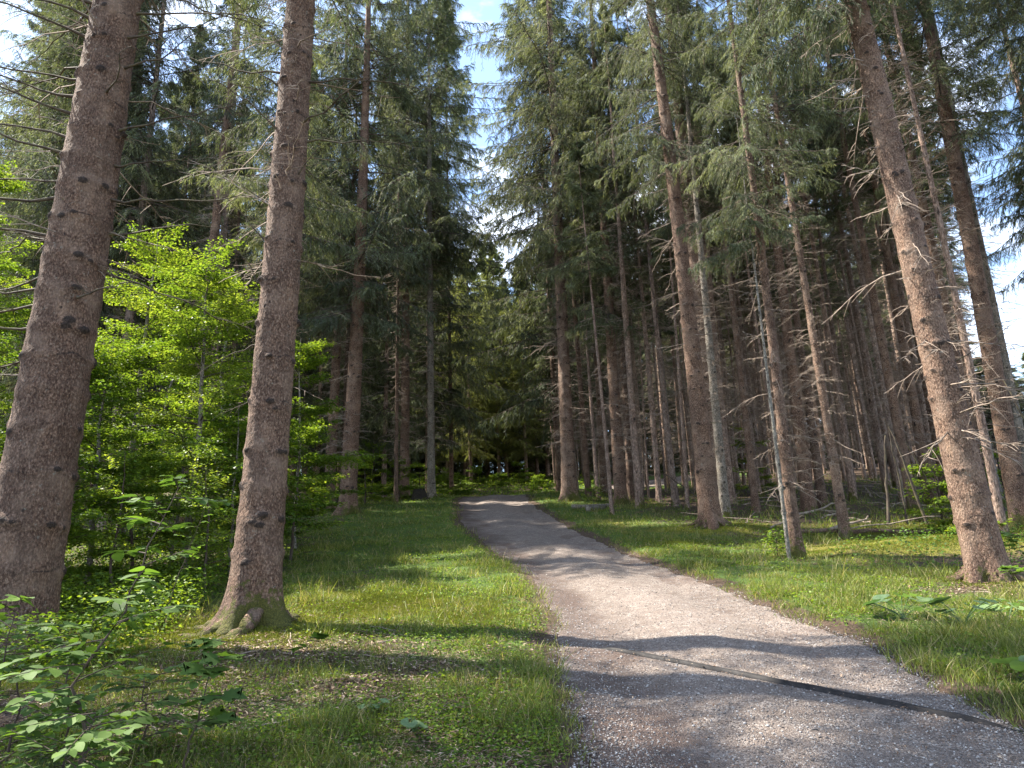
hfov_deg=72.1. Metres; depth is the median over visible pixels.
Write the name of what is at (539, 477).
shrub
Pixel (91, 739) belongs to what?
elm sapling
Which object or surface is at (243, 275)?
spruce tree
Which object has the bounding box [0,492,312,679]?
ground cover
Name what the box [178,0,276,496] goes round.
spruce tree
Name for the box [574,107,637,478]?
spruce tree
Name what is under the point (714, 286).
spruce tree
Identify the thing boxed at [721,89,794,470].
spruce tree
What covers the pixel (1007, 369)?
spruce tree
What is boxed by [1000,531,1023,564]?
maple sapling
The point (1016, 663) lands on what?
butterbur plant
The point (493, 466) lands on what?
forest
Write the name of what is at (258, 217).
spruce tree
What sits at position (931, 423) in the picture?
spruce tree
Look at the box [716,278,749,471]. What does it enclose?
spruce tree
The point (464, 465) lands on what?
spruce tree
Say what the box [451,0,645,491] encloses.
spruce tree
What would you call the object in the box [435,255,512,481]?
spruce tree
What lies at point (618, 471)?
spruce tree
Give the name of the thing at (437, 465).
spruce tree
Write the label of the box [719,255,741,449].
spruce tree
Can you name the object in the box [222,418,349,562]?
beech tree
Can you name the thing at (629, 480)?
spruce tree
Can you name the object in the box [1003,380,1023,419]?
dead pole
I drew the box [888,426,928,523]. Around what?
dead pole
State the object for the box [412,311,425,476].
spruce tree
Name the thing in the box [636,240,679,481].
spruce tree
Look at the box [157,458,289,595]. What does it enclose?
beech tree
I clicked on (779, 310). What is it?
spruce tree
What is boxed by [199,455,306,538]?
beech tree
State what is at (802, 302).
spruce tree
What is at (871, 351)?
spruce tree
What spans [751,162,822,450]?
spruce tree
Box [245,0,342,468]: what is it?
spruce tree
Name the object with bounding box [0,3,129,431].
spruce tree
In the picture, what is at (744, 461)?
shrub
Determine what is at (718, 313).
spruce tree
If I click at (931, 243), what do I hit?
spruce tree
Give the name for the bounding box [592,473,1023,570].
ground cover
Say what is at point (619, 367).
spruce tree
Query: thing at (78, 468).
spruce tree
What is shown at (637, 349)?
spruce tree
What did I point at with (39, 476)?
spruce tree
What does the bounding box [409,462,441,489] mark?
shrub
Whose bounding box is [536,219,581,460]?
spruce tree
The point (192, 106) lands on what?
spruce tree
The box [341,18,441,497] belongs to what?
spruce tree
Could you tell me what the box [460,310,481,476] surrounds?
spruce tree
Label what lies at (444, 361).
spruce tree
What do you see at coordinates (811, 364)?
spruce tree
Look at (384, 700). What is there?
butterbur plant
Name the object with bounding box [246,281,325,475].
spruce tree
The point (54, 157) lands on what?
spruce tree
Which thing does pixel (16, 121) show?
spruce tree
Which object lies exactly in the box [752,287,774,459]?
spruce tree
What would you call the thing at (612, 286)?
spruce tree
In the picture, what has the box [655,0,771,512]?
spruce tree
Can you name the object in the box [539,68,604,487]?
spruce tree
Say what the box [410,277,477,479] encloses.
spruce tree
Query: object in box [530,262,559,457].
spruce tree
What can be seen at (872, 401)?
spruce tree
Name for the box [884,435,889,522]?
dead pole
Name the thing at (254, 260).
spruce tree
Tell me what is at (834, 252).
spruce tree
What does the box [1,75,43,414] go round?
spruce tree
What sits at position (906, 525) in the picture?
moss
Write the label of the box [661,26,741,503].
spruce tree
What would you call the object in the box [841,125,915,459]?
spruce tree
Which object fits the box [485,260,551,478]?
spruce tree
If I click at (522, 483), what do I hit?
ground cover
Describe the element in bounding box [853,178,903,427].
spruce tree
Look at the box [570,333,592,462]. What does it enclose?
spruce tree
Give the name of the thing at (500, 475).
shrub
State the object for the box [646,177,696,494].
spruce tree
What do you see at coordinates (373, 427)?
spruce tree
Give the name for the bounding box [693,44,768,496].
spruce tree
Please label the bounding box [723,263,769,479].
spruce tree
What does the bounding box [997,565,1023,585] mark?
maple sapling
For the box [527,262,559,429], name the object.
spruce tree
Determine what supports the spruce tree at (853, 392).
on the ground at (854, 625)
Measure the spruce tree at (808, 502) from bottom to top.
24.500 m
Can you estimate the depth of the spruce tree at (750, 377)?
45.82 m
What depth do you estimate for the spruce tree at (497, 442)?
58.73 m
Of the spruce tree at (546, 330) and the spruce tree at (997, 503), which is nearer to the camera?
the spruce tree at (997, 503)
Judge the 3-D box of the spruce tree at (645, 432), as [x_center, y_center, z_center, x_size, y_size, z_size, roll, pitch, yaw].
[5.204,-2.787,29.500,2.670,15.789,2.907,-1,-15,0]
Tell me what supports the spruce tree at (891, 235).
on the ground at (854, 625)
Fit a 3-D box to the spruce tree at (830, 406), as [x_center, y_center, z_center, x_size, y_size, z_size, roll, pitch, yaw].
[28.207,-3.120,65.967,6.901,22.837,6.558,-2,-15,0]
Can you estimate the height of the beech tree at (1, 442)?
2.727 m
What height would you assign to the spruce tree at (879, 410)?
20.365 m
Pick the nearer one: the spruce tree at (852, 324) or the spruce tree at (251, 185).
the spruce tree at (251, 185)
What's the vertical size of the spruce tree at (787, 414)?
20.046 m
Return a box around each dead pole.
[664,474,696,497]
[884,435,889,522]
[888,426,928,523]
[889,431,907,523]
[905,441,947,518]
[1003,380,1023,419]
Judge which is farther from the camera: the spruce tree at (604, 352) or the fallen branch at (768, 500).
the spruce tree at (604, 352)
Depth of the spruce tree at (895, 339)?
30.07 m
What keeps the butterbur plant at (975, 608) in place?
on the ground at (854, 625)
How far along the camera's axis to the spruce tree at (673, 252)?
30.05 m
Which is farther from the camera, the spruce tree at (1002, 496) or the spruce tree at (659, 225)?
the spruce tree at (659, 225)
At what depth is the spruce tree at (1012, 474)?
17.12 m
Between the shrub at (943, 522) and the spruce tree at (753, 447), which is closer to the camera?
the shrub at (943, 522)
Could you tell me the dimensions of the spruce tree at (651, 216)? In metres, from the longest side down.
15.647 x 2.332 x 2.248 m
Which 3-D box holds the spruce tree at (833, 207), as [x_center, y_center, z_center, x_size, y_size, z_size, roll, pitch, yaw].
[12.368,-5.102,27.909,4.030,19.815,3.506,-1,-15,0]
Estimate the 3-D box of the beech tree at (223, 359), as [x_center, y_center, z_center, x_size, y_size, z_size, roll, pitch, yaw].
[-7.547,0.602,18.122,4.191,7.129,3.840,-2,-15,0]
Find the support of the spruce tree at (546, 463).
on the ground at (854, 625)
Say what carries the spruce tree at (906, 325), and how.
on the ground at (854, 625)
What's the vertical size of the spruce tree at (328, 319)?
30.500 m
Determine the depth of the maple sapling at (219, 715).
3.59 m
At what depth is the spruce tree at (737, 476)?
38.72 m
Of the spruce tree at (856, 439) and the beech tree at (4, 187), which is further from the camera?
the spruce tree at (856, 439)
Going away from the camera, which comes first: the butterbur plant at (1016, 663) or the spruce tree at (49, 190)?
the butterbur plant at (1016, 663)
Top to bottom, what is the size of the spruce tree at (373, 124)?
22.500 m
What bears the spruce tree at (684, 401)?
on the ground at (854, 625)
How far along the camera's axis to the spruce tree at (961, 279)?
32.13 m
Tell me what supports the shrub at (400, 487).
on the ground at (854, 625)
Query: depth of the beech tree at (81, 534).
9.70 m
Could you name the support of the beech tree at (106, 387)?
on the ground at (854, 625)
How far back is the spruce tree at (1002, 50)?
16.49 m
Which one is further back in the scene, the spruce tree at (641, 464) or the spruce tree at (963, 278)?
the spruce tree at (963, 278)
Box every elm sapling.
[0,474,235,767]
[0,594,93,767]
[0,604,142,767]
[0,620,95,767]
[1,703,162,767]
[89,660,213,755]
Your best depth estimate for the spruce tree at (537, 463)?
59.11 m
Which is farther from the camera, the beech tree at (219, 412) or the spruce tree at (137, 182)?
the spruce tree at (137, 182)
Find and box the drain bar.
[600,647,1023,731]
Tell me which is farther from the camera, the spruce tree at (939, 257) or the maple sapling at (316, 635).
the spruce tree at (939, 257)
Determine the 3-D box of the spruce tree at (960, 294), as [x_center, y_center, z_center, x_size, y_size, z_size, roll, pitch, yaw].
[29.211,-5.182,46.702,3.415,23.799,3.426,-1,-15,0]
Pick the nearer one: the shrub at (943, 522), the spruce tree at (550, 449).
the shrub at (943, 522)
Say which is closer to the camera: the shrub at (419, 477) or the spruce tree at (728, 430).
the spruce tree at (728, 430)
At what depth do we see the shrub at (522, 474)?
51.80 m
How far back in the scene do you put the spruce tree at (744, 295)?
35.94 m
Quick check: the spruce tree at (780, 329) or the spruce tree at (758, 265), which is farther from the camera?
the spruce tree at (780, 329)
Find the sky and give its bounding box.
[0,0,1023,473]
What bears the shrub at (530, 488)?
on the ground at (854, 625)
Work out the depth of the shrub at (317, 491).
26.32 m
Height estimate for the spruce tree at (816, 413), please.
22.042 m
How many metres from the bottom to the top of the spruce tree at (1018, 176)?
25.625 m
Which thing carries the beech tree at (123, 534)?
on the ground at (854, 625)
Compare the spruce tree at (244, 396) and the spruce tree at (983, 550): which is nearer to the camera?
the spruce tree at (983, 550)
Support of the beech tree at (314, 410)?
on the ground at (854, 625)
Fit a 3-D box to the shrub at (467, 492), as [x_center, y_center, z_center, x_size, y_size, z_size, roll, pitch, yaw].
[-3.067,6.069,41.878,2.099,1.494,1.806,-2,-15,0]
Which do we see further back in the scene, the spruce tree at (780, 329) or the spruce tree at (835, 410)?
the spruce tree at (835, 410)
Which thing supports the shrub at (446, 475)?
on the ground at (854, 625)
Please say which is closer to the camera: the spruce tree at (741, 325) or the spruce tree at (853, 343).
the spruce tree at (741, 325)
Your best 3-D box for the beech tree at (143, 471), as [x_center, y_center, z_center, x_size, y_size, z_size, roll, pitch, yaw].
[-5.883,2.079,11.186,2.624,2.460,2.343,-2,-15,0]
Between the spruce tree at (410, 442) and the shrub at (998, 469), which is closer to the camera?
the shrub at (998, 469)
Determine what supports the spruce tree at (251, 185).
on the ground at (854, 625)
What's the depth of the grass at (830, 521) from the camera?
19.06 m
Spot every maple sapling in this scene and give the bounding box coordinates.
[151,637,247,767]
[287,632,330,665]
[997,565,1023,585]
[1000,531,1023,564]
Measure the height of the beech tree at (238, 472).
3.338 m
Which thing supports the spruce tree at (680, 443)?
on the ground at (854, 625)
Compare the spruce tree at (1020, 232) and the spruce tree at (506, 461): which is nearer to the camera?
the spruce tree at (1020, 232)
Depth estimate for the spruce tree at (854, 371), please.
35.12 m
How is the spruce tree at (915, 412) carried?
on the ground at (854, 625)
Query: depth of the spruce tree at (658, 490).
27.00 m
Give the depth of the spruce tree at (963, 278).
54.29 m
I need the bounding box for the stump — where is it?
[411,488,428,500]
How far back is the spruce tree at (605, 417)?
55.13 m
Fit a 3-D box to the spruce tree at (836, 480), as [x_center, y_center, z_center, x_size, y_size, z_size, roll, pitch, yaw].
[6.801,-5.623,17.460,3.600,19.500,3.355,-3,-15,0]
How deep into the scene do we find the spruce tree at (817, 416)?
57.45 m
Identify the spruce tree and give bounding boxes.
[0,0,65,409]
[0,0,162,412]
[0,0,188,429]
[0,0,199,456]
[0,0,313,661]
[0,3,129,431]
[0,177,112,476]
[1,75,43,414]
[21,0,252,531]
[72,112,143,505]
[79,238,139,485]
[82,74,162,506]
[87,82,185,496]
[103,74,242,505]
[109,23,257,510]
[141,78,262,477]
[154,0,277,531]
[162,0,446,638]
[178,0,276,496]
[178,0,383,499]
[182,103,263,497]
[186,0,274,494]
[222,157,259,494]
[229,58,343,473]
[234,209,258,459]
[238,191,268,467]
[238,197,268,398]
[239,67,367,500]
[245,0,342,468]
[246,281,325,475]
[251,0,474,515]
[267,153,334,501]
[291,107,375,498]
[298,0,397,510]
[309,44,395,499]
[324,294,381,471]
[326,298,389,467]
[336,165,357,490]
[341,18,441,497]
[346,0,483,498]
[354,0,523,497]
[367,80,441,503]
[370,119,485,490]
[375,3,517,494]
[399,307,418,481]
[409,323,461,474]
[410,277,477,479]
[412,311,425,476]
[419,294,442,475]
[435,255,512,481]
[438,266,490,479]
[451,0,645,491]
[452,0,661,501]
[458,250,518,477]
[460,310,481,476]
[464,247,535,479]
[484,251,518,478]
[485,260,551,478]
[505,274,554,474]
[509,64,588,464]
[515,270,579,478]
[521,296,553,476]
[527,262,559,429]
[530,57,603,496]
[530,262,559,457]
[532,0,675,504]
[532,296,555,486]
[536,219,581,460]
[538,263,573,475]
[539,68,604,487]
[540,280,582,489]
[542,33,640,494]
[547,137,622,515]
[561,3,659,507]
[563,166,603,499]
[569,304,610,461]
[569,336,580,479]
[569,345,585,478]
[570,295,591,477]
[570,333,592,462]
[570,340,588,446]
[571,0,747,529]
[572,15,656,500]
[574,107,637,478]
[576,113,656,491]
[578,295,598,473]
[580,0,677,501]
[584,96,642,461]
[585,296,602,482]
[588,0,684,505]
[589,280,632,454]
[590,343,611,479]
[599,304,612,474]
[603,0,757,496]
[612,189,664,497]
[622,236,659,489]
[626,195,675,492]
[627,0,741,467]
[627,220,650,488]
[632,292,679,466]
[633,251,689,452]
[634,108,695,509]
[635,215,665,487]
[635,342,651,466]
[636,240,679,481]
[638,222,675,487]
[640,0,743,520]
[641,81,739,447]
[643,204,687,487]
[643,225,674,487]
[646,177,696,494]
[647,224,689,468]
[648,120,727,412]
[654,221,692,475]
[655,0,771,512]
[660,0,840,558]
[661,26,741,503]
[662,280,692,485]
[670,13,772,494]
[677,196,733,472]
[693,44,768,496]
[696,0,839,513]
[702,0,867,536]
[702,62,789,507]
[707,112,808,490]
[707,208,742,488]
[710,255,745,484]
[713,0,833,511]
[713,154,774,485]
[714,242,745,484]
[714,273,775,455]
[715,0,1023,583]
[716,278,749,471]
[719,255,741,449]
[720,265,772,482]
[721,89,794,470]
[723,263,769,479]
[724,311,764,482]
[725,310,748,480]
[733,240,768,483]
[734,152,781,476]
[736,118,791,559]
[747,170,810,474]
[748,4,863,500]
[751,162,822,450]
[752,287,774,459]
[753,160,797,483]
[756,254,798,481]
[757,320,772,473]
[757,348,774,475]
[759,153,815,436]
[761,260,811,474]
[761,329,780,463]
[763,305,796,477]
[764,2,930,513]
[765,0,893,493]
[771,51,872,492]
[773,159,826,480]
[779,3,929,503]
[784,198,835,465]
[786,253,823,465]
[787,141,863,448]
[789,196,842,469]
[789,302,822,447]
[792,244,837,451]
[793,76,895,486]
[793,80,883,480]
[794,309,824,474]
[795,257,826,470]
[796,196,846,482]
[799,1,942,507]
[799,357,858,448]
[801,261,845,473]
[802,0,1023,537]
[802,322,840,449]
[804,312,836,436]
[807,348,825,473]
[810,195,873,480]
[811,0,992,505]
[814,0,1023,528]
[814,200,877,480]
[818,210,870,479]
[819,1,944,494]
[820,87,910,439]
[820,197,877,477]
[822,13,950,503]
[822,231,866,467]
[825,323,857,468]
[827,226,874,449]
[827,267,875,470]
[832,47,920,482]
[833,308,862,450]
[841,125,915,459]
[848,174,916,477]
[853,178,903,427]
[854,294,887,458]
[858,119,953,470]
[860,268,895,384]
[860,302,891,366]
[885,6,1005,503]
[889,4,1023,465]
[889,216,946,286]
[895,23,996,483]
[920,165,970,390]
[927,198,966,352]
[928,0,1023,166]
[931,0,1023,246]
[931,193,989,418]
[937,0,1023,302]
[946,228,972,322]
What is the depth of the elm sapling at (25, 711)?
4.01 m
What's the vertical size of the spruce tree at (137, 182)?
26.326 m
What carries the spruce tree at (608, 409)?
on the ground at (854, 625)
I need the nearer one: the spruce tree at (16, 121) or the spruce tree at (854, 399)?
the spruce tree at (16, 121)
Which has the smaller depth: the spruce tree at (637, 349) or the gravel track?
the gravel track
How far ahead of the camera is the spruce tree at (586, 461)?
30.52 m
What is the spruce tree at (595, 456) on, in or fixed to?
on the ground at (854, 625)
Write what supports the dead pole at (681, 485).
on the ground at (854, 625)
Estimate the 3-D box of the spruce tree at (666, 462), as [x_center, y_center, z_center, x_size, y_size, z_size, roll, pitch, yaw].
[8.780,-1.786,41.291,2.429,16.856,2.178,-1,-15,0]
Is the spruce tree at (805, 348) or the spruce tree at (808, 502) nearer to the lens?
the spruce tree at (808, 502)
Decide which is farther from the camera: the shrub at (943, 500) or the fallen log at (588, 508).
the fallen log at (588, 508)
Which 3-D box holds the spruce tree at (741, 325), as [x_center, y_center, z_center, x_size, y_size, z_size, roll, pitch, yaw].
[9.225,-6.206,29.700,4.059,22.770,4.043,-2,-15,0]
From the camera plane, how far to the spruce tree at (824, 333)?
40.47 m
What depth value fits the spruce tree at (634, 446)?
26.23 m
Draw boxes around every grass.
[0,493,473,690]
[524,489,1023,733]
[611,468,1022,541]
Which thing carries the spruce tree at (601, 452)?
on the ground at (854, 625)
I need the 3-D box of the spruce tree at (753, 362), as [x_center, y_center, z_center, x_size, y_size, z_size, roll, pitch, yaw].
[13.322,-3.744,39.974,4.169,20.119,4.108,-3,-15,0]
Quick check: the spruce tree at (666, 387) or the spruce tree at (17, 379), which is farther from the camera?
the spruce tree at (666, 387)
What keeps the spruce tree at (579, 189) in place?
on the ground at (854, 625)
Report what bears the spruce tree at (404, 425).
on the ground at (854, 625)
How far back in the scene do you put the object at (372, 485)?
29.56 m
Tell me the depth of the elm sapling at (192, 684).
4.07 m
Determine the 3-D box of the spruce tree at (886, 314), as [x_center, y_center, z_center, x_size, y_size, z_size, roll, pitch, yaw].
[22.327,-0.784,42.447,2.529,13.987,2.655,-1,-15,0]
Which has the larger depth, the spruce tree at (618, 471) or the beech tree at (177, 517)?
the spruce tree at (618, 471)
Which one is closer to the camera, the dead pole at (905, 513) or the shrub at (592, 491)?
the dead pole at (905, 513)
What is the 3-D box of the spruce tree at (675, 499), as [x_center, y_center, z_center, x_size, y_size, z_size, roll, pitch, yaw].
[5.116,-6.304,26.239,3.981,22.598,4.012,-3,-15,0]
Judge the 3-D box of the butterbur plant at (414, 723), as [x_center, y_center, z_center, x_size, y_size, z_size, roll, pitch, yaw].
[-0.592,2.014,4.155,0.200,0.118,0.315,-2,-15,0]
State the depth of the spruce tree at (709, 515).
19.49 m
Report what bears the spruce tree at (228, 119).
on the ground at (854, 625)
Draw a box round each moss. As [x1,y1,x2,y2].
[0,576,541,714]
[619,513,1023,590]
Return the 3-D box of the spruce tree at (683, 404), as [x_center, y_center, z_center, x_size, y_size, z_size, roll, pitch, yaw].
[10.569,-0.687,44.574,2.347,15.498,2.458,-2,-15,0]
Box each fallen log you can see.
[571,503,608,508]
[585,505,606,511]
[801,528,954,533]
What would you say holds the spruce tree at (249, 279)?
on the ground at (854, 625)
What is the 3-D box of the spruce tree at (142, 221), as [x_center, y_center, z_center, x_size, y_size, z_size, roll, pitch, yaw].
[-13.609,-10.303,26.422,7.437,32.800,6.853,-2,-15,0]
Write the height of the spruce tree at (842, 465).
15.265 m
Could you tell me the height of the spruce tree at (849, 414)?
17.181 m
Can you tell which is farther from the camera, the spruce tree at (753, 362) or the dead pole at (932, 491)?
the spruce tree at (753, 362)
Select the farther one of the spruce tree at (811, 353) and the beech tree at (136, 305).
the spruce tree at (811, 353)
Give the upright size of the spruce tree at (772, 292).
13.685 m
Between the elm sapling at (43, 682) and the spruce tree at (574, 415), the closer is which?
the elm sapling at (43, 682)
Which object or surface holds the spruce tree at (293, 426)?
on the ground at (854, 625)
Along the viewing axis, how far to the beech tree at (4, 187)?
14.53 m
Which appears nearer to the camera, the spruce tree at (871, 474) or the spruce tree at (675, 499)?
the spruce tree at (675, 499)
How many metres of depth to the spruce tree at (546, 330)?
37.12 m
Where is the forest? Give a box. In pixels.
[87,255,1023,489]
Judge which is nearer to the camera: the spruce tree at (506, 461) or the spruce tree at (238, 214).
the spruce tree at (238, 214)
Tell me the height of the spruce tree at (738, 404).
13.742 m
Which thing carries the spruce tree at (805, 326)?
on the ground at (854, 625)
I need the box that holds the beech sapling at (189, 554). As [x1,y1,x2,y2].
[163,499,212,623]
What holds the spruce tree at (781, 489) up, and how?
on the ground at (854, 625)
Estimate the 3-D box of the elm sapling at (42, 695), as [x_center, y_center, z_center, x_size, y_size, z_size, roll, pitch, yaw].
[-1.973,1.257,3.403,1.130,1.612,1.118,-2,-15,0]
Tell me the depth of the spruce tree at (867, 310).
23.95 m
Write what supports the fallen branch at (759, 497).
on the ground at (854, 625)
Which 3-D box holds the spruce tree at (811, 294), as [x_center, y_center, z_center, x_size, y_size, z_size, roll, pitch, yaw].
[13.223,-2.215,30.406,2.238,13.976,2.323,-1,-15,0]
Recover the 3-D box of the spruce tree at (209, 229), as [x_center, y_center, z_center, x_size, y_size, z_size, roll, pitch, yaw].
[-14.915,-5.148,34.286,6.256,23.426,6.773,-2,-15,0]
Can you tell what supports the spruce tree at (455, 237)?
on the ground at (854, 625)
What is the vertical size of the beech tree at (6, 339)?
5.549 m
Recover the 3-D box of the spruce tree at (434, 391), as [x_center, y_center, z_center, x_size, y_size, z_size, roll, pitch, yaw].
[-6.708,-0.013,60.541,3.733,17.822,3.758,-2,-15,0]
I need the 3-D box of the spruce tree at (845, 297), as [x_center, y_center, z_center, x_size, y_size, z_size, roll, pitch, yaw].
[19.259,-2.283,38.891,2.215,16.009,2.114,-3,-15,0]
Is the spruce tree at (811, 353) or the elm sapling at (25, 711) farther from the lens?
the spruce tree at (811, 353)
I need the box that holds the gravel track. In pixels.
[458,475,1023,767]
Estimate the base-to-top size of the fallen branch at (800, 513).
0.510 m
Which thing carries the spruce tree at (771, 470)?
on the ground at (854, 625)
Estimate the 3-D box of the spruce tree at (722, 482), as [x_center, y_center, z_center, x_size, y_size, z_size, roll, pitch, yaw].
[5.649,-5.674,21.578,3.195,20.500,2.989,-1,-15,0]
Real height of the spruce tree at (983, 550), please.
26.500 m
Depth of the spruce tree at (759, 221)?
14.06 m
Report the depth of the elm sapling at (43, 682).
3.63 m
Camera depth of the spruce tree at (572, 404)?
38.56 m
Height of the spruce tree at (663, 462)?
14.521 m
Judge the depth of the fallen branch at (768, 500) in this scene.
23.18 m
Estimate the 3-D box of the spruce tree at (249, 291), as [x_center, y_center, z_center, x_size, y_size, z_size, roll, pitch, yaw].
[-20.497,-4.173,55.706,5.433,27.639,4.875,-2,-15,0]
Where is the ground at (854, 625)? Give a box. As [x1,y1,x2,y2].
[0,457,1023,767]
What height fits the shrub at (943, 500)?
1.819 m
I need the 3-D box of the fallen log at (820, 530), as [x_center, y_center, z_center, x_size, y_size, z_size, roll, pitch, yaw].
[8.147,3.160,15.162,3.612,0.250,0.754,-2,-15,0]
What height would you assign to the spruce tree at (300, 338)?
27.143 m
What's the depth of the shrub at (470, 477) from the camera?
50.39 m
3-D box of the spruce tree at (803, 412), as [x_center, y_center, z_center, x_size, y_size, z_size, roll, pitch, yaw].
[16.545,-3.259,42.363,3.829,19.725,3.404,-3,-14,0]
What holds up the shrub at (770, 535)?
on the ground at (854, 625)
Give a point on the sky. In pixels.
(474, 11)
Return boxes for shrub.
[298,468,335,511]
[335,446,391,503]
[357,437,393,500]
[376,454,422,498]
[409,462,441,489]
[423,464,450,492]
[435,467,461,490]
[444,474,477,495]
[456,464,495,487]
[484,472,512,487]
[503,461,534,483]
[522,481,541,494]
[526,474,553,488]
[581,484,606,501]
[731,426,782,489]
[761,529,786,557]
[890,447,952,519]
[920,482,1012,533]
[930,463,1003,504]
[980,426,1004,491]
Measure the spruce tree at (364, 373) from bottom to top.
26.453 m
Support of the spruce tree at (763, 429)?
on the ground at (854, 625)
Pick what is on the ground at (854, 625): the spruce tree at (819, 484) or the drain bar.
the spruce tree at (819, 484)
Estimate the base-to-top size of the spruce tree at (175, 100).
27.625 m
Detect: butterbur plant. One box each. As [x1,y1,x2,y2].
[357,698,389,711]
[398,713,427,734]
[862,592,945,618]
[914,596,1010,624]
[976,600,1023,619]
[988,655,1023,670]
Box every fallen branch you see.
[680,512,774,522]
[737,496,776,501]
[743,496,815,504]
[769,505,856,513]
[782,503,834,519]
[830,515,868,528]
[852,516,940,528]
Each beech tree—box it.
[0,160,34,443]
[0,206,42,434]
[0,220,247,566]
[0,259,23,448]
[0,330,209,592]
[0,401,151,579]
[0,409,122,549]
[0,441,79,571]
[68,438,223,589]
[70,444,172,596]
[84,236,321,576]
[84,309,233,537]
[98,402,238,565]
[143,268,303,547]
[157,356,250,521]
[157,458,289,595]
[161,390,323,578]
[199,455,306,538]
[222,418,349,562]
[227,338,387,549]
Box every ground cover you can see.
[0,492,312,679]
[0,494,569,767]
[310,470,599,500]
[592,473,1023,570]
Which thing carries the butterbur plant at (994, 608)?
on the ground at (854, 625)
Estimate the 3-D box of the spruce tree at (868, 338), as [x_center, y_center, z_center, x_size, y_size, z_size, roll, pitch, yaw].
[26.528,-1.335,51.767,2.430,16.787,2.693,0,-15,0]
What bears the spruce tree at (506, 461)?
on the ground at (854, 625)
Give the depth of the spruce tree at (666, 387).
45.01 m
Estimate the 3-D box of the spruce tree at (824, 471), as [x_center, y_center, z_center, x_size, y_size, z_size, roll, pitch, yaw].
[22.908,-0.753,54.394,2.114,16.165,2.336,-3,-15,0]
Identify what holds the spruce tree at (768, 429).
on the ground at (854, 625)
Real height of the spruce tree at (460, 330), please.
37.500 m
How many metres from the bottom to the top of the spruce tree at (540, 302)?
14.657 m
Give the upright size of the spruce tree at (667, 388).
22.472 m
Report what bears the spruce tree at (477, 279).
on the ground at (854, 625)
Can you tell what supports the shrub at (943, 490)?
on the ground at (854, 625)
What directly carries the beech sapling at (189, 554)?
on the ground at (854, 625)
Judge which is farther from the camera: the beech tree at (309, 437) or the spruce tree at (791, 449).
the spruce tree at (791, 449)
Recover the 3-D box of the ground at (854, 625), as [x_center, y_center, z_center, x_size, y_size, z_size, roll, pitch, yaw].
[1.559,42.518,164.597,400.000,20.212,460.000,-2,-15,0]
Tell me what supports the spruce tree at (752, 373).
on the ground at (854, 625)
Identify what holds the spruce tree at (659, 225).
on the ground at (854, 625)
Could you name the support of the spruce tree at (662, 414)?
on the ground at (854, 625)
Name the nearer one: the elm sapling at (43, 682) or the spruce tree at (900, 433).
the elm sapling at (43, 682)
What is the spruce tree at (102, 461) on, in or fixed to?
on the ground at (854, 625)
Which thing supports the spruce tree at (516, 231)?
on the ground at (854, 625)
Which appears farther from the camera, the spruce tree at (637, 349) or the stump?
the spruce tree at (637, 349)
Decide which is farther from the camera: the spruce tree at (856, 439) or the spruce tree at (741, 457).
the spruce tree at (856, 439)
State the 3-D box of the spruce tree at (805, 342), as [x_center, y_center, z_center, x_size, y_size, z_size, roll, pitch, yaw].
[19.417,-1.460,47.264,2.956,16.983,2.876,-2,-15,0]
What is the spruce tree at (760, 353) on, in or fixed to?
on the ground at (854, 625)
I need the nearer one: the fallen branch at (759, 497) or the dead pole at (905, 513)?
the dead pole at (905, 513)
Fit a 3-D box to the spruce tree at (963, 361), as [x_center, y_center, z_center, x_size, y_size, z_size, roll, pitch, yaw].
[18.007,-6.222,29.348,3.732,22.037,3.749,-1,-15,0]
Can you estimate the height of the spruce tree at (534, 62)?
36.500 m
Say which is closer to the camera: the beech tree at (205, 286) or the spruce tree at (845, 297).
the beech tree at (205, 286)
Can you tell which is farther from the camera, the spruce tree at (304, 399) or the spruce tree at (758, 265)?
the spruce tree at (304, 399)
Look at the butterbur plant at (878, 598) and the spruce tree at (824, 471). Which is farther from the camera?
the spruce tree at (824, 471)
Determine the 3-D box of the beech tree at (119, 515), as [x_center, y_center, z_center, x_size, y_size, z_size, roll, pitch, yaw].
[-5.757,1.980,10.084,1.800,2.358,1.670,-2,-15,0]

